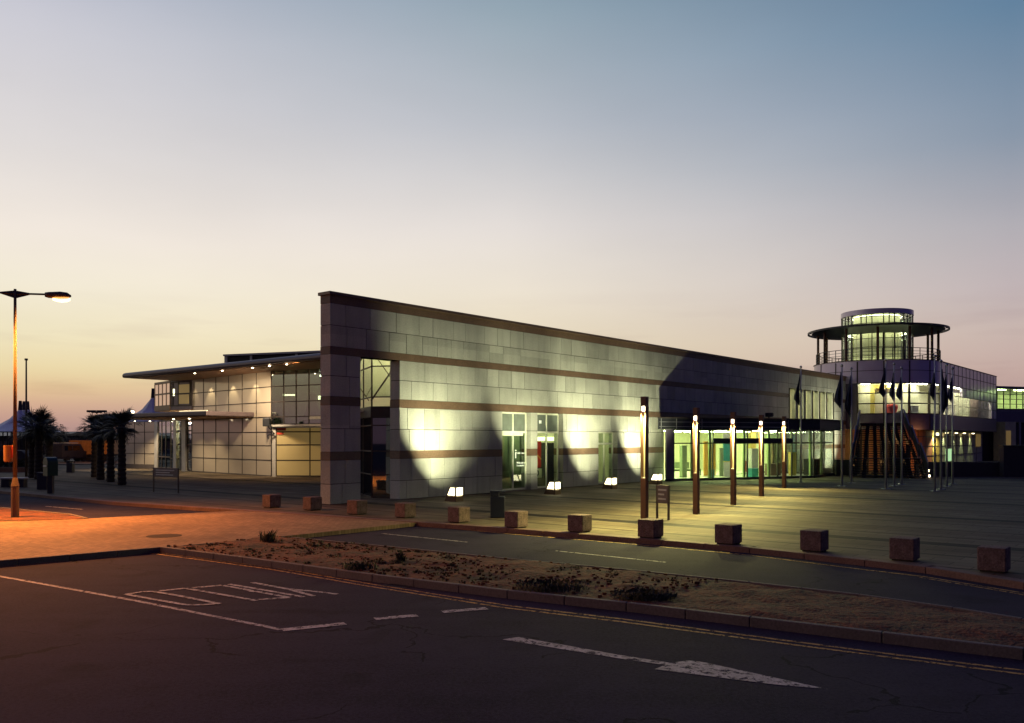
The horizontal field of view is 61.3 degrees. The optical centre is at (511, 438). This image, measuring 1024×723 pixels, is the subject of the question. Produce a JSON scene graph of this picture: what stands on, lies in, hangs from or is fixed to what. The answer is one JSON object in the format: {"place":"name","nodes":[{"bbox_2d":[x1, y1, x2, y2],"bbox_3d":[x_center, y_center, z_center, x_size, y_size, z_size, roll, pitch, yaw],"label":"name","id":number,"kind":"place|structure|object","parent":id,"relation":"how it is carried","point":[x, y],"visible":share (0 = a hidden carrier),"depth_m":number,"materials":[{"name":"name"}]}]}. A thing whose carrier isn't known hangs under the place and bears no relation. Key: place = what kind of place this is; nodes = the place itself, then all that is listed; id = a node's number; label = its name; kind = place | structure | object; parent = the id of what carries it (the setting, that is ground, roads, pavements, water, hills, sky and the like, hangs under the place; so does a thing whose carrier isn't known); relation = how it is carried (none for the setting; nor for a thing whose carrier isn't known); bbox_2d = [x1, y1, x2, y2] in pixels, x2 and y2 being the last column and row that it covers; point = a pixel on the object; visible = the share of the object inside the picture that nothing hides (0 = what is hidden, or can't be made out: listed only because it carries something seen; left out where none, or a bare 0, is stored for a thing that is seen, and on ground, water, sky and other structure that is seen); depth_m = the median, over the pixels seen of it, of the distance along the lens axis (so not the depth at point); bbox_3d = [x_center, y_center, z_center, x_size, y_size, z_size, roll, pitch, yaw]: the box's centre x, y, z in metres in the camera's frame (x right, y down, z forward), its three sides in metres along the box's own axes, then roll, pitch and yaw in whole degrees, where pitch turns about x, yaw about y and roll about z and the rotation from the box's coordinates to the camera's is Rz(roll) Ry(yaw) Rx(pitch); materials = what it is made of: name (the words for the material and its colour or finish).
{"place":"outdoors","nodes":[
{"label":"outdoors","id":0,"kind":"place"},
{"bbox_2d":[0,508,84,520],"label":"planting ground","id":1,"kind":"structure","parent":0,"point":[24,515],"depth_m":26.70,"materials":[{"name":"soil"}]},
{"bbox_2d":[0,289,70,516],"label":"street lamp","id":2,"kind":"object","parent":1,"relation":"on","point":[15,294],"visible":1,"depth_m":26.46,"materials":[{"name":"metal"}]},
{"bbox_2d":[3,445,12,461],"bbox_3d":[-15.460,0.450,26.550,0.320,0.500,0.260,0,0,0],"label":"litter bin","id":3,"kind":"object","parent":2,"relation":"attached to","point":[7,453],"visible":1,"depth_m":26.45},
{"bbox_2d":[0,432,91,452],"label":"quay shed","id":4,"kind":"structure","parent":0,"point":[72,434],"depth_m":140.00,"materials":[{"name":"metal"}]},
{"bbox_2d":[105,435,190,452],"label":"quay shed","id":5,"kind":"structure","parent":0,"point":[168,443],"depth_m":150.00,"materials":[{"name":"metal"}]},
{"bbox_2d":[0,511,415,559],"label":"raised crossing path","id":6,"kind":"structure","parent":0,"point":[25,539],"depth_m":22.99,"materials":[{"name":"concrete"}]},
{"bbox_2d":[302,391,320,423],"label":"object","id":7,"kind":"object","parent":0,"point":[314,409],"visible":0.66,"depth_m":55.47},
{"bbox_2d":[0,494,1023,722],"bbox_3d":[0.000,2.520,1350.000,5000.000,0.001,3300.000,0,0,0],"label":"ground","id":8,"kind":"structure","parent":0,"point":[67,655],"depth_m":10.19,"materials":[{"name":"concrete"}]},
{"bbox_2d":[0,547,159,566],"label":"crossing kerb","id":9,"kind":"structure","parent":8,"relation":"on","point":[67,557],"depth_m":17.97,"materials":[{"name":"concrete"}]},
{"bbox_2d":[124,582,337,604],"bbox_3d":[-4.553,2.513,13.981,2.852,0.007,2.035,0,0,34],"label":"yield lettering marking","id":10,"kind":"object","parent":8,"relation":"on","point":[280,597],"visible":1,"depth_m":14.04,"materials":[{"name":"white paint"}]},
{"bbox_2d":[0,506,660,630],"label":"white road line marking","id":11,"kind":"object","parent":8,"relation":"on","point":[343,623],"visible":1,"depth_m":12.64,"materials":[{"name":"paint"}]},
{"bbox_2d":[0,490,1023,589],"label":"plaza kerb","id":12,"kind":"structure","parent":8,"relation":"on","point":[1010,582],"depth_m":20.15,"materials":[{"name":"concrete"}]},
{"bbox_2d":[151,553,1023,674],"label":"double yellow line marking","id":13,"kind":"object","parent":8,"relation":"on","point":[647,622],"visible":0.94,"depth_m":11.58,"materials":[{"name":"paint"}]},
{"bbox_2d":[160,547,1023,659],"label":"island front kerb","id":14,"kind":"structure","parent":8,"relation":"on","point":[964,646],"depth_m":12.31,"materials":[{"name":"concrete"}]},
{"bbox_2d":[282,536,1023,619],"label":"island back kerb","id":15,"kind":"structure","parent":8,"relation":"on","point":[916,602],"depth_m":14.27,"materials":[{"name":"stone"}]},
{"bbox_2d":[503,637,824,688],"bbox_3d":[1.538,2.515,9.772,3.937,0.001,0.556,0,0,31],"label":"arrow marking","id":16,"kind":"object","parent":8,"relation":"on","point":[718,668],"visible":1,"depth_m":9.46,"materials":[{"name":"white paint"}]},
{"bbox_2d":[472,530,1022,594],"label":"curb","id":17,"kind":"structure","parent":8,"relation":"on","point":[802,561],"depth_m":17.16,"materials":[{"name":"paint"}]},
{"bbox_2d":[0,453,1023,578],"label":"plaza pavement","id":18,"kind":"structure","parent":0,"point":[958,522],"depth_m":31.11,"materials":[{"name":"concrete"}]},
{"bbox_2d":[0,477,28,486],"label":"bench","id":19,"kind":"object","parent":18,"relation":"on","point":[7,481],"visible":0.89,"depth_m":42.91,"materials":[{"name":"metal"}]},
{"bbox_2d":[24,358,27,475],"bbox_3d":[-31.101,-1.373,55.285,0.195,7.546,0.195,0,0,0],"label":"lamp mast","id":20,"kind":"object","parent":18,"relation":"on","point":[26,459],"visible":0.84,"depth_m":55.24,"materials":[{"name":"metal"}]},
{"bbox_2d":[6,407,53,477],"bbox_3d":[-29.626,0.160,53.343,3.143,4.481,3.087,0,0,-36],"label":"palm tree","id":21,"kind":"object","parent":18,"relation":"on","point":[31,453],"visible":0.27,"depth_m":53.19,"materials":[{"name":"green plant"}]},
{"bbox_2d":[0,401,62,449],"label":"marquee","id":22,"kind":"object","parent":18,"relation":"on","point":[6,425],"visible":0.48,"depth_m":118.68},
{"bbox_2d":[18,403,61,478],"bbox_3d":[-28.270,0.135,51.578,2.595,4.530,2.988,0,0,-32],"label":"palm tree","id":23,"kind":"object","parent":18,"relation":"on","point":[37,429],"visible":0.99,"depth_m":51.45,"materials":[{"name":"green plant"}]},
{"bbox_2d":[36,472,46,488],"bbox_3d":[-22.358,2.000,41.221,0.480,0.800,0.420,0,0,0],"label":"litter bin","id":24,"kind":"object","parent":18,"relation":"on","point":[41,481],"visible":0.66,"depth_m":41.02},
{"bbox_2d":[43,457,57,492],"bbox_3d":[-20.345,1.600,38.039,0.480,1.600,0.470,0,0,41],"label":"pillar box","id":25,"kind":"object","parent":18,"relation":"on","point":[50,468],"visible":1,"depth_m":37.95,"materials":[{"name":"metal"}]},
{"bbox_2d":[43,418,68,456],"bbox_3d":[-31.365,0.355,58.804,2.670,4.089,2.786,0,0,0],"label":"palm tree","id":26,"kind":"object","parent":18,"relation":"on","point":[49,444],"visible":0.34,"depth_m":58.60,"materials":[{"name":"green plant"}]},
{"bbox_2d":[53,442,87,461],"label":"parked van","id":27,"kind":"object","parent":18,"relation":"on","point":[68,450],"visible":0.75,"depth_m":89.14,"materials":[{"name":"black metal"}]},
{"bbox_2d":[75,412,100,476],"bbox_3d":[-26.373,0.309,54.254,2.516,4.182,2.609,0,0,0],"label":"palm tree","id":28,"kind":"object","parent":18,"relation":"on","point":[93,456],"visible":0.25,"depth_m":54.15,"materials":[{"name":"green plant"}]},
{"bbox_2d":[83,416,106,479],"bbox_3d":[-24.302,0.478,50.769,2.424,3.844,2.609,0,0,0],"label":"palm tree","id":29,"kind":"object","parent":18,"relation":"on","point":[100,473],"visible":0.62,"depth_m":50.62,"materials":[{"name":"green plant"}]},
{"bbox_2d":[80,440,117,460],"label":"container trailer","id":30,"kind":"object","parent":18,"relation":"on","point":[86,445],"visible":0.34,"depth_m":92.10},
{"bbox_2d":[91,412,129,481],"bbox_3d":[-22.320,0.402,48.203,2.437,3.997,2.386,0,0,0],"label":"palm tree","id":31,"kind":"object","parent":18,"relation":"on","point":[110,466],"visible":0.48,"depth_m":48.02,"materials":[{"name":"green plant"}]},
{"bbox_2d":[101,407,144,484],"bbox_3d":[-20.396,0.278,45.279,2.515,4.244,2.609,0,0,-18],"label":"palm tree","id":32,"kind":"object","parent":18,"relation":"on","point":[119,420],"visible":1,"depth_m":45.01,"materials":[{"name":"green plant"}]},
{"bbox_2d":[129,388,190,425],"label":"marquee","id":33,"kind":"object","parent":18,"relation":"on","point":[148,407],"visible":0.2,"depth_m":116.73},
{"bbox_2d":[153,468,178,492],"bbox_3d":[-15.506,1.850,38.682,1.819,1.100,0.052,0,0,33],"label":"information board","id":34,"kind":"object","parent":18,"relation":"on","point":[165,472],"visible":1,"depth_m":38.66,"materials":[{"name":"metal"}]},
{"bbox_2d":[95,350,320,476],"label":"glazed wing","id":35,"kind":"structure","parent":18,"relation":"on","point":[229,404],"depth_m":58.52,"materials":[{"name":"glass"}]},
{"bbox_2d":[155,383,168,405],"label":"pink window pane","id":36,"kind":"structure","parent":35,"relation":"in","point":[164,385],"depth_m":65.86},
{"bbox_2d":[154,381,170,410],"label":"window frame","id":37,"kind":"structure","parent":35,"relation":"in","point":[164,407],"depth_m":65.60,"materials":[{"name":"grey metal"}]},
{"bbox_2d":[169,381,191,405],"bbox_3d":[-24.403,-3.330,63.600,2.611,1.830,0.060,0,0,34],"label":"window frame","id":38,"kind":"structure","parent":35,"relation":"in","point":[190,382],"depth_m":63.64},
{"bbox_2d":[171,380,192,409],"bbox_3d":[-24.369,-3.250,63.650,2.521,2.200,0.080,0,0,34],"label":"dark window","id":39,"kind":"structure","parent":35,"relation":"in","point":[175,385],"depth_m":63.84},
{"bbox_2d":[271,369,320,424],"bbox_3d":[-13.443,-2.635,53.812,4.365,3.490,0.072,0,0,31],"label":"window frame","id":40,"kind":"structure","parent":35,"relation":"in","point":[309,384],"depth_m":53.89,"materials":[{"name":"black metal"}]},
{"bbox_2d":[262,494,280,507],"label":"bollard","id":41,"kind":"object","parent":18,"relation":"on","point":[271,500],"visible":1,"depth_m":30.07,"materials":[{"name":"stone"}]},
{"bbox_2d":[303,496,321,510],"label":"bollard","id":42,"kind":"object","parent":18,"relation":"on","point":[312,503],"visible":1,"depth_m":28.94,"materials":[{"name":"stone"}]},
{"bbox_2d":[347,499,366,514],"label":"bollard","id":43,"kind":"object","parent":18,"relation":"on","point":[357,507],"visible":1,"depth_m":27.33,"materials":[{"name":"concrete"}]},
{"bbox_2d":[360,358,390,497],"bbox_3d":[-6.473,-0.900,38.072,6.700,6.600,4.510,0,0,31],"label":"glazed bay","id":44,"kind":"object","parent":18,"relation":"on","point":[375,429],"visible":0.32,"depth_m":38.10,"materials":[{"name":"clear glass"}]},
{"bbox_2d":[360,359,372,497],"bbox_3d":[-6.935,-0.815,38.374,0.050,6.420,7.048,0,0,-21],"label":"window frame","id":45,"kind":"structure","parent":44,"relation":"in","point":[366,428],"depth_m":36.08,"materials":[{"name":"black metal"}]},
{"bbox_2d":[372,365,389,497],"bbox_3d":[-5.125,-0.815,34.980,1.227,6.420,0.050,0,0,12],"label":"window frame","id":46,"kind":"structure","parent":44,"relation":"in","point":[381,365],"depth_m":34.99,"materials":[{"name":"black metal"}]},
{"bbox_2d":[395,502,415,517],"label":"bollard","id":47,"kind":"object","parent":18,"relation":"on","point":[405,509],"visible":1,"depth_m":26.19,"materials":[{"name":"concrete"}]},
{"bbox_2d":[445,486,463,501],"bbox_3d":[-2.244,2.120,33.298,0.618,0.560,0.455,0,0,39],"label":"floodlight box","id":48,"kind":"object","parent":18,"relation":"on","point":[456,490],"visible":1,"depth_m":33.09,"materials":[{"name":"white metal"}]},
{"bbox_2d":[448,506,469,522],"bbox_3d":[-1.528,2.175,24.836,0.460,0.450,0.460,0,0,41],"label":"bollard","id":49,"kind":"object","parent":18,"relation":"on","point":[458,514],"visible":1,"depth_m":24.68,"materials":[{"name":"concrete"}]},
{"bbox_2d":[490,490,504,517],"bbox_3d":[-0.438,1.990,26.400,0.460,0.820,0.420,0,0,0],"label":"litter bin","id":50,"kind":"object","parent":18,"relation":"on","point":[497,505],"visible":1,"depth_m":26.20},
{"bbox_2d":[505,510,527,527],"bbox_3d":[0.115,2.175,23.370,0.460,0.450,0.460,0,0,39],"label":"bollard","id":51,"kind":"object","parent":18,"relation":"on","point":[516,518],"visible":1,"depth_m":23.20,"materials":[{"name":"stone"}]},
{"bbox_2d":[544,481,560,494],"bbox_3d":[1.749,2.120,37.498,0.618,0.560,0.455,0,0,39],"label":"floodlight box","id":52,"kind":"object","parent":18,"relation":"on","point":[552,487],"visible":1,"depth_m":37.30,"materials":[{"name":"white metal"}]},
{"bbox_2d":[568,513,591,532],"bbox_3d":[1.748,2.175,22.276,0.460,0.450,0.460,0,0,37],"label":"bollard","id":53,"kind":"object","parent":18,"relation":"on","point":[579,523],"visible":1,"depth_m":22.11,"materials":[{"name":"concrete"}]},
{"bbox_2d":[318,291,846,503],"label":"stone wall","id":54,"kind":"structure","parent":18,"relation":"on","point":[468,392],"depth_m":39.80,"materials":[{"name":"grey stone"}]},
{"bbox_2d":[502,412,530,491],"bbox_3d":[0.103,0.572,39.983,0.360,3.655,2.060,0,0,40],"label":"shop window","id":55,"kind":"structure","parent":54,"relation":"in","point":[513,423],"depth_m":40.10,"materials":[{"name":"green glass"}]},
{"bbox_2d":[502,436,519,470],"bbox_3d":[-0.250,0.600,40.293,0.020,1.800,1.950,0,0,40],"label":"window pane","id":56,"kind":"object","parent":55,"relation":"in","point":[506,453],"visible":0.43,"depth_m":40.44,"materials":[{"name":"glass"}]},
{"bbox_2d":[537,443,554,485],"bbox_3d":[1.671,1.290,43.505,0.660,2.180,1.010,0,0,40],"label":"door","id":57,"kind":"structure","parent":54,"relation":"on","point":[550,463],"depth_m":43.22,"materials":[{"name":"glass"}]},
{"bbox_2d":[537,413,562,488],"bbox_3d":[1.744,0.572,41.974,0.360,3.655,2.040,0,0,40],"label":"shop window","id":58,"kind":"structure","parent":54,"relation":"in","point":[546,422],"depth_m":42.08,"materials":[{"name":"green glass"}]},
{"bbox_2d":[599,432,612,484],"bbox_3d":[4.975,1.006,45.894,0.360,2.787,1.800,0,0,40],"label":"shop window","id":59,"kind":"structure","parent":54,"relation":"in","point":[600,483],"depth_m":45.97,"materials":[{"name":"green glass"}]},
{"bbox_2d":[788,388,833,419],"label":"tall window","id":60,"kind":"structure","parent":54,"relation":"in","point":[809,393],"depth_m":68.75,"materials":[{"name":"beige glass"}]},
{"bbox_2d":[602,477,616,488],"bbox_3d":[4.663,2.120,41.394,0.618,0.560,0.455,0,0,40],"label":"floodlight box","id":61,"kind":"object","parent":18,"relation":"on","point":[610,480],"visible":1,"depth_m":41.20,"materials":[{"name":"white metal"}]},
{"bbox_2d":[640,396,648,518],"bbox_3d":[3.700,0.610,24.100,0.164,3.580,0.164,0,0,40],"label":"column light","id":62,"kind":"object","parent":18,"relation":"on","point":[644,441],"visible":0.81,"depth_m":24.06,"materials":[{"name":"brown metal"}]},
{"bbox_2d":[638,518,662,538],"bbox_3d":[3.371,2.175,21.000,0.460,0.450,0.460,0,0,41],"label":"bollard","id":63,"kind":"object","parent":18,"relation":"on","point":[652,528],"visible":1,"depth_m":20.84,"materials":[{"name":"stone"}]},
{"bbox_2d":[656,485,669,519],"bbox_3d":[4.496,1.890,25.750,0.051,1.020,0.551,0,0,-32],"label":"information board","id":64,"kind":"object","parent":18,"relation":"on","point":[662,493],"visible":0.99,"depth_m":25.70,"materials":[{"name":"metal"}]},
{"bbox_2d":[693,408,699,513],"bbox_3d":[5.890,0.700,27.600,0.164,3.400,0.164,0,0,40],"label":"column light","id":65,"kind":"object","parent":18,"relation":"on","point":[696,460],"visible":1,"depth_m":27.57,"materials":[{"name":"brown metal"}]},
{"bbox_2d":[715,523,741,544],"bbox_3d":[4.948,2.175,19.741,0.460,0.450,0.460,0,0,41],"label":"bollard","id":66,"kind":"object","parent":18,"relation":"on","point":[728,533],"visible":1,"depth_m":19.58,"materials":[{"name":"stone"}]},
{"bbox_2d":[730,412,735,504],"bbox_3d":[8.050,0.710,31.400,0.164,3.380,0.164,0,0,40],"label":"column light","id":67,"kind":"object","parent":18,"relation":"on","point":[732,458],"visible":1,"depth_m":31.36,"materials":[{"name":"brown metal"}]},
{"bbox_2d":[657,417,845,480],"bbox_3d":[13.449,0.605,56.513,13.446,3.650,19.292,0,0,40],"label":"entrance lobby","id":68,"kind":"object","parent":18,"relation":"on","point":[673,440],"visible":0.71,"depth_m":51.92,"materials":[{"name":"metal"}]},
{"bbox_2d":[679,445,686,476],"bbox_3d":[10.651,1.394,53.705,0.390,1.968,0.340,0,0,-22],"label":"phone kiosk","id":69,"kind":"object","parent":68,"relation":"on","point":[683,460],"visible":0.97,"depth_m":53.57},
{"bbox_2d":[703,441,715,475],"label":"screen wall","id":70,"kind":"structure","parent":68,"relation":"on","point":[705,459],"depth_m":56.08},
{"bbox_2d":[674,429,814,478],"bbox_3d":[13.892,0.885,51.171,10.324,2.900,0.090,0,0,-23],"label":"window frame","id":71,"kind":"structure","parent":68,"relation":"in","point":[746,430],"depth_m":51.19,"materials":[{"name":"black metal"}]},
{"bbox_2d":[770,444,780,463],"bbox_3d":[18.357,1.169,60.319,0.740,2.418,0.440,0,0,-22],"label":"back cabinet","id":72,"kind":"object","parent":68,"relation":"on","point":[773,453],"visible":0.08,"depth_m":60.13,"materials":[{"name":"green metal"}]},
{"bbox_2d":[764,431,834,473],"bbox_3d":[19.423,0.885,59.011,5.170,2.900,0.090,0,0,40],"label":"window frame","id":73,"kind":"structure","parent":68,"relation":"in","point":[764,431],"depth_m":58.49,"materials":[{"name":"black metal"}]},
{"bbox_2d":[813,430,833,475],"bbox_3d":[19.988,0.885,55.308,0.090,2.900,5.118,0,0,34],"label":"window frame","id":74,"kind":"structure","parent":68,"relation":"in","point":[823,442],"depth_m":55.25,"materials":[{"name":"grey metal"}]},
{"bbox_2d":[759,415,763,496],"bbox_3d":[10.400,0.700,36.000,0.164,3.400,0.164,0,0,40],"label":"column light","id":75,"kind":"object","parent":18,"relation":"on","point":[761,455],"visible":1,"depth_m":35.96,"materials":[{"name":"brown metal"}]},
{"bbox_2d":[782,416,785,487],"bbox_3d":[13.270,0.650,42.100,0.164,3.500,0.164,0,0,40],"label":"column light","id":76,"kind":"object","parent":18,"relation":"on","point":[783,451],"visible":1,"depth_m":42.06,"materials":[{"name":"brown metal"}]},
{"bbox_2d":[794,366,801,481],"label":"flagpole","id":77,"kind":"object","parent":18,"relation":"on","point":[798,396],"visible":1,"depth_m":47.68,"materials":[{"name":"metal"}]},
{"bbox_2d":[800,529,828,552],"bbox_3d":[6.473,2.175,18.481,0.460,0.450,0.460,0,0,40],"label":"bollard","id":78,"kind":"object","parent":18,"relation":"on","point":[814,540],"visible":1,"depth_m":18.32,"materials":[{"name":"stone"}]},
{"bbox_2d":[834,364,845,485],"bbox_3d":[16.708,-0.707,44.000,0.523,6.213,0.320,0,0,0],"label":"flagpole","id":79,"kind":"object","parent":18,"relation":"on","point":[838,399],"visible":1,"depth_m":43.97,"materials":[{"name":"metal"}]},
{"bbox_2d":[835,460,856,474],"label":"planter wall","id":80,"kind":"structure","parent":18,"relation":"on","point":[838,467],"depth_m":57.20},
{"bbox_2d":[845,367,854,482],"bbox_3d":[18.366,-0.747,46.992,0.524,6.294,0.320,0,0,0],"label":"flagpole","id":81,"kind":"object","parent":18,"relation":"on","point":[848,404],"visible":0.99,"depth_m":46.96,"materials":[{"name":"metal"}]},
{"bbox_2d":[879,358,889,488],"bbox_3d":[17.794,-0.733,41.330,0.518,6.265,0.320,0,0,0],"label":"flagpole","id":82,"kind":"object","parent":18,"relation":"on","point":[883,388],"visible":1,"depth_m":41.30,"materials":[{"name":"metal"}]},
{"bbox_2d":[845,409,928,478],"bbox_3d":[26.365,0.298,61.655,4.799,4.814,18.868,0,0,21],"label":"outdoor stair","id":83,"kind":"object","parent":18,"relation":"on","point":[868,449],"visible":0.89,"depth_m":57.83,"materials":[{"name":"metal"}]},
{"bbox_2d":[889,362,896,485],"bbox_3d":[19.408,-0.748,43.918,0.380,6.296,0.320,0,0,0],"label":"flagpole","id":84,"kind":"object","parent":18,"relation":"on","point":[892,392],"visible":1,"depth_m":43.89,"materials":[{"name":"metal"}]},
{"bbox_2d":[896,366,905,484],"bbox_3d":[20.331,-0.698,45.185,0.449,6.196,0.320,0,0,0],"label":"flagpole","id":85,"kind":"object","parent":18,"relation":"on","point":[899,393],"visible":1,"depth_m":45.15,"materials":[{"name":"metal"}]},
{"bbox_2d":[808,308,996,462],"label":"round tower building","id":86,"kind":"structure","parent":18,"relation":"on","point":[875,336],"depth_m":76.03,"materials":[{"name":"grey glass"}]},
{"bbox_2d":[889,536,919,561],"bbox_3d":[7.772,2.175,17.096,0.460,0.450,0.460,0,0,39],"label":"bollard","id":87,"kind":"object","parent":18,"relation":"on","point":[905,548],"visible":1,"depth_m":16.93,"materials":[{"name":"stone"}]},
{"bbox_2d":[929,355,937,490],"bbox_3d":[19.348,-0.735,39.589,0.405,6.270,0.320,0,0,0],"label":"flagpole","id":88,"kind":"object","parent":18,"relation":"on","point":[932,391],"visible":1,"depth_m":39.56,"materials":[{"name":"metal"}]},
{"bbox_2d":[938,360,947,489],"bbox_3d":[20.461,-0.686,41.005,0.487,6.173,0.320,0,0,0],"label":"flagpole","id":89,"kind":"object","parent":18,"relation":"on","point":[943,399],"visible":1,"depth_m":40.97,"materials":[{"name":"metal"}]},
{"bbox_2d":[943,363,951,486],"bbox_3d":[21.868,-0.708,43.511,0.405,6.217,0.320,0,0,0],"label":"flagpole","id":90,"kind":"object","parent":18,"relation":"on","point":[946,377],"visible":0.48,"depth_m":43.48,"materials":[{"name":"metal"}]},
{"bbox_2d":[948,367,954,483],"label":"flagpole","id":91,"kind":"object","parent":18,"relation":"on","point":[950,393],"visible":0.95,"depth_m":45.77,"materials":[{"name":"metal"}]},
{"bbox_2d":[922,462,998,476],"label":"boundary wall","id":92,"kind":"structure","parent":18,"relation":"on","point":[976,469],"depth_m":55.00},
{"bbox_2d":[977,544,1010,573],"bbox_3d":[8.733,2.175,15.649,0.460,0.450,0.460,0,0,40],"label":"bollard","id":93,"kind":"object","parent":18,"relation":"on","point":[994,558],"visible":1,"depth_m":15.49,"materials":[{"name":"stone"}]},
{"bbox_2d":[998,445,1023,476],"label":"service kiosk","id":94,"kind":"object","parent":18,"relation":"on","point":[1011,460],"visible":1,"depth_m":54.50,"materials":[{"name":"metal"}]},
{"bbox_2d":[0,0,1023,433],"label":"sky","id":95,"kind":"structure","parent":0,"point":[729,178],"materials":[{"name":"blue"}]},
{"bbox_2d":[172,536,1023,646],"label":"island ground","id":96,"kind":"structure","parent":0,"point":[826,608],"depth_m":13.37,"materials":[{"name":"soil"}]},
{"bbox_2d":[258,529,277,541],"bbox_3d":[-5.662,2.240,20.030,0.509,0.299,0.410,0,0,0],"label":"weed plant","id":97,"kind":"object","parent":96,"relation":"on","point":[269,536],"visible":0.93,"depth_m":19.95,"materials":[{"name":"green plant"}]},
{"bbox_2d":[341,561,378,570],"bbox_3d":[-2.808,2.325,15.888,0.720,0.129,0.511,0,0,0],"label":"weed plant","id":98,"kind":"object","parent":96,"relation":"on","point":[358,565],"visible":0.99,"depth_m":15.80,"materials":[{"name":"green plant"}]},
{"bbox_2d":[181,536,682,588],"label":"weeds","id":99,"kind":"object","parent":96,"relation":"on","point":[395,561],"visible":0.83,"depth_m":17.20,"materials":[{"name":"green plant"}]},
{"bbox_2d":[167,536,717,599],"bbox_3d":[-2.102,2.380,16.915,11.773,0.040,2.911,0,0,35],"label":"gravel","id":100,"kind":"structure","parent":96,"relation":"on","point":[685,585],"depth_m":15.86,"materials":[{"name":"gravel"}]},
{"bbox_2d":[514,578,588,592],"bbox_3d":[0.633,2.335,13.834,1.204,0.110,0.857,0,0,0],"label":"weed plant","id":101,"kind":"object","parent":96,"relation":"on","point":[559,584],"visible":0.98,"depth_m":13.72,"materials":[{"name":"green plant"}]},
{"bbox_2d":[610,587,677,601],"bbox_3d":[1.996,2.340,13.037,1.045,0.100,0.720,0,0,0],"label":"weed plant","id":102,"kind":"object","parent":96,"relation":"on","point":[646,594],"visible":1,"depth_m":12.90,"materials":[{"name":"green plant"}]},
{"bbox_2d":[748,448,757,467],"bbox_3d":[15.287,1.494,54.803,0.540,1.768,0.490,0,0,-22],"label":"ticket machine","id":103,"kind":"object","parent":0,"point":[752,457],"visible":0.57,"depth_m":54.63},
{"bbox_2d":[764,463,780,475],"bbox_3d":[17.044,1.994,56.430,0.840,0.768,0.640,0,0,-22],"label":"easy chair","id":104,"kind":"object","parent":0,"point":[773,469],"visible":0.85,"depth_m":56.17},
{"bbox_2d":[788,452,796,475],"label":"yellow pillar","id":105,"kind":"structure","parent":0,"point":[794,463],"depth_m":56.11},
{"bbox_2d":[804,458,819,474],"bbox_3d":[19.943,1.844,57.313,0.640,1.068,1.640,0,0,38],"label":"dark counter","id":106,"kind":"object","parent":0,"point":[817,466],"visible":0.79,"depth_m":56.84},
{"bbox_2d":[982,386,1023,460],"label":"glass building","id":107,"kind":"structure","parent":0,"point":[1010,418],"depth_m":96.54,"materials":[{"name":"green"}]},
{"bbox_2d":[997,388,1023,409],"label":"window frame","id":108,"kind":"structure","parent":107,"relation":"in","point":[1003,394],"depth_m":96.92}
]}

